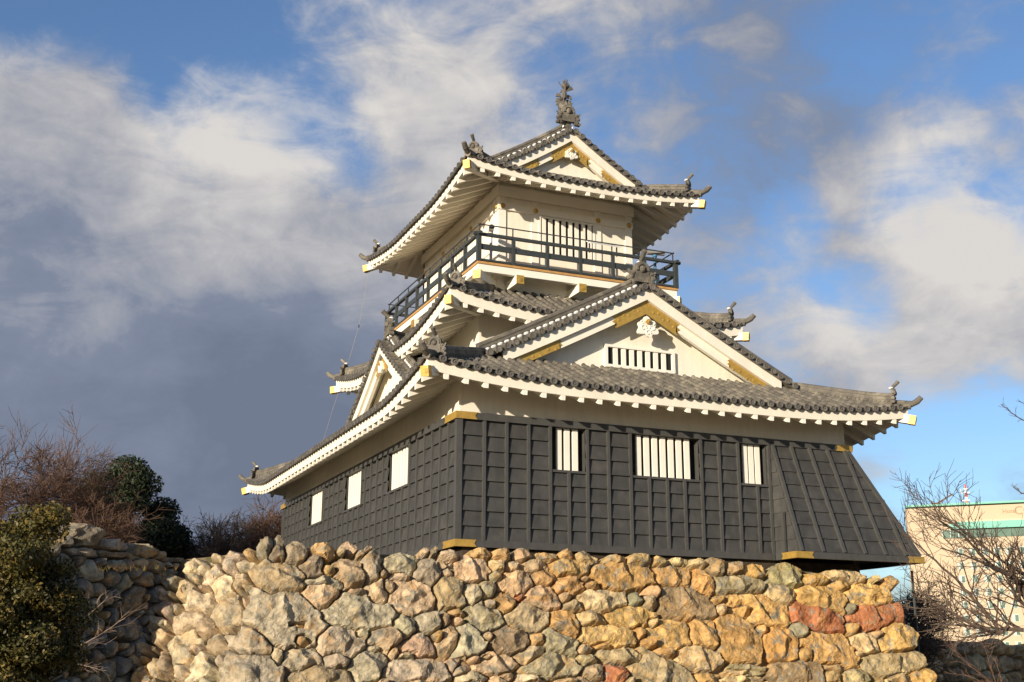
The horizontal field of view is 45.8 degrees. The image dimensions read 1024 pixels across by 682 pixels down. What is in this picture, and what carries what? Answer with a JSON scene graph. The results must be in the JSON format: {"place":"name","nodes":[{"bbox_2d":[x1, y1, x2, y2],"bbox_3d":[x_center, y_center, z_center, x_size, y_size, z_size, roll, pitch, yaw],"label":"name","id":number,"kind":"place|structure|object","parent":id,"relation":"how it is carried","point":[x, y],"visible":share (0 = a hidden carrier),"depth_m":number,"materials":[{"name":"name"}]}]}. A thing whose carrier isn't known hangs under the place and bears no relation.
{"place":"outdoors","nodes":[
{"label":"outdoors","id":0,"kind":"place"},
{"bbox_2d":[177,552,819,573],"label":"stone wall","id":1,"kind":"structure","parent":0,"point":[183,562],"depth_m":31.73,"materials":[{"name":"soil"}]},
{"bbox_2d":[98,563,193,571],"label":"dry grass","id":2,"kind":"structure","parent":1,"relation":"on","point":[135,568],"depth_m":29.36,"materials":[{"name":"brown plant"}]},
{"bbox_2d":[238,79,924,572],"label":"castle keep","id":3,"kind":"structure","parent":1,"relation":"on","point":[558,371],"depth_m":37.36,"materials":[{"name":"white paint"}]},
{"bbox_2d":[323,273,368,439],"bbox_3d":[-7.765,4.059,52.070,0.253,13.373,5.161,11,-19,-35],"label":"lightning cable","id":4,"kind":"object","parent":3,"relation":"attached to","point":[352,348],"visible":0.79,"depth_m":51.86,"materials":[{"name":"grey metal"}]},
{"bbox_2d":[488,224,494,259],"bbox_3d":[-0.733,-3.253,42.187,0.328,1.472,0.763,4,-16,-13],"label":"telescope","id":5,"kind":"object","parent":3,"relation":"on","point":[491,229],"visible":0.46,"depth_m":42.09,"materials":[{"name":"white paint"}]},
{"bbox_2d":[646,250,664,282],"bbox_3d":[5.243,-2.632,44.391,0.760,1.472,0.328,4,-16,-13],"label":"telescope","id":6,"kind":"object","parent":3,"relation":"on","point":[654,253],"visible":0.55,"depth_m":44.46,"materials":[{"name":"blue paint"}]},
{"bbox_2d":[0,0,1023,619],"label":"sky","id":7,"kind":"structure","parent":0,"point":[192,192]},
{"bbox_3d":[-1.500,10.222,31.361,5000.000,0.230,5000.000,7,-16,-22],"label":"ground","id":8,"kind":"structure","parent":0,"visible":0},
{"bbox_2d":[0,500,100,681],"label":"evergreen bush","id":9,"kind":"object","parent":8,"relation":"on","point":[35,646],"visible":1,"depth_m":12.94,"materials":[{"name":"green plant"}]},
{"bbox_2d":[0,407,165,547],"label":"bare tree","id":10,"kind":"object","parent":8,"relation":"on","point":[54,489],"visible":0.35,"depth_m":48.07,"materials":[{"name":"brown plant"}]},
{"bbox_2d":[53,590,149,681],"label":"dry shrub","id":11,"kind":"object","parent":8,"relation":"on","point":[106,630],"visible":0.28,"depth_m":19.10,"materials":[{"name":"brown plant"}]},
{"bbox_2d":[44,522,183,681],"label":"stone wall","id":12,"kind":"structure","parent":8,"relation":"on","point":[87,549],"depth_m":29.77,"materials":[{"name":"grey stone"}]},
{"bbox_2d":[72,454,186,557],"bbox_3d":[-17.914,10.756,55.295,5.607,11.260,5.032,7,-16,-22],"label":"evergreen tree","id":13,"kind":"object","parent":8,"relation":"on","point":[142,480],"visible":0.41,"depth_m":55.53,"materials":[{"name":"green plant"}]},
{"bbox_2d":[141,507,197,559],"bbox_3d":[-16.490,12.123,56.065,2.687,9.034,3.479,-6,-16,22],"label":"evergreen tree","id":14,"kind":"object","parent":8,"relation":"on","point":[185,530],"visible":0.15,"depth_m":56.78,"materials":[{"name":"green plant"}]},
{"bbox_2d":[138,506,275,559],"bbox_3d":[-14.757,12.489,57.382,10.191,9.035,9.124,7,-16,-22],"label":"bare tree","id":15,"kind":"object","parent":8,"relation":"on","point":[208,544],"visible":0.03,"depth_m":56.37,"materials":[{"name":"brown plant"}]},
{"bbox_2d":[199,512,281,556],"bbox_3d":[-13.314,12.825,59.840,8.903,9.681,8.133,7,-16,-22],"label":"bare tree","id":16,"kind":"object","parent":8,"relation":"on","point":[252,540],"visible":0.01,"depth_m":58.89,"materials":[{"name":"brown plant"}]},
{"bbox_2d":[203,494,284,551],"bbox_3d":[-12.733,12.735,60.920,9.962,10.419,11.506,-8,-17,28],"label":"bare tree","id":17,"kind":"object","parent":8,"relation":"on","point":[277,516],"visible":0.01,"depth_m":59.70,"materials":[{"name":"brown plant"}]},
{"bbox_2d":[127,535,936,681],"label":"stone wall","id":18,"kind":"structure","parent":8,"relation":"on","point":[270,610],"depth_m":31.64,"materials":[{"name":"beige stone"}]},
{"bbox_2d":[901,571,919,651],"bbox_3d":[12.483,9.537,37.798,0.711,4.690,0.213,8,-17,-25],"label":"lamp post","id":19,"kind":"object","parent":8,"relation":"on","point":[906,610],"visible":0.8,"depth_m":38.16,"materials":[{"name":"grey metal"}]},
{"bbox_2d":[893,573,962,680],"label":"bare tree","id":20,"kind":"object","parent":8,"relation":"on","point":[926,642],"visible":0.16,"depth_m":39.69,"materials":[{"name":"brown plant"}]},
{"bbox_2d":[892,561,980,681],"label":"bare tree","id":21,"kind":"object","parent":8,"relation":"on","point":[936,621],"visible":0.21,"depth_m":42.94,"materials":[{"name":"brown plant"}]},
{"bbox_2d":[876,460,1023,658],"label":"bare tree","id":22,"kind":"object","parent":8,"relation":"on","point":[1011,570],"visible":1,"depth_m":30.06,"materials":[{"name":"brown plant"}]},
{"bbox_2d":[905,500,1023,644],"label":"hotel building","id":23,"kind":"structure","parent":8,"relation":"on","point":[1008,514],"depth_m":300.85,"materials":[{"name":"beige concrete"}]},
{"bbox_2d":[959,576,965,582],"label":"window","id":24,"kind":"structure","parent":23,"relation":"in","point":[961,578],"depth_m":300.60,"materials":[{"name":"green glass"}]},
{"bbox_2d":[960,484,969,502],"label":"antenna mast","id":25,"kind":"object","parent":23,"relation":"on","point":[966,500],"visible":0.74,"depth_m":310.50,"materials":[{"name":"metal"}]},
{"bbox_2d":[987,601,993,608],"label":"window","id":26,"kind":"structure","parent":23,"relation":"in","point":[990,604],"depth_m":296.66,"materials":[{"name":"green glass"}]},
{"bbox_2d":[999,601,1005,607],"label":"window","id":27,"kind":"structure","parent":23,"relation":"in","point":[1003,604],"depth_m":295.65,"materials":[{"name":"green glass"}]},
{"bbox_2d":[1012,614,1019,621],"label":"window","id":28,"kind":"structure","parent":23,"relation":"in","point":[1015,616],"depth_m":293.78,"materials":[{"name":"green glass"}]},
{"bbox_2d":[935,632,1002,681],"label":"red twig shrub","id":29,"kind":"object","parent":8,"relation":"on","point":[975,661],"visible":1,"depth_m":24.00,"materials":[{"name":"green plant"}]},
{"bbox_2d":[999,401,1023,493],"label":"bare tree","id":30,"kind":"object","parent":8,"relation":"on","point":[1018,490],"visible":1,"depth_m":29.99,"materials":[{"name":"brown plant"}]},
{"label":"terrace earth","id":31,"kind":"structure","parent":0,"visible":0},
{"bbox_2d":[924,638,1023,681],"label":"stone wall","id":32,"kind":"structure","parent":31,"relation":"on","point":[1010,661],"depth_m":47.28,"materials":[{"name":"grey stone"}]}
]}

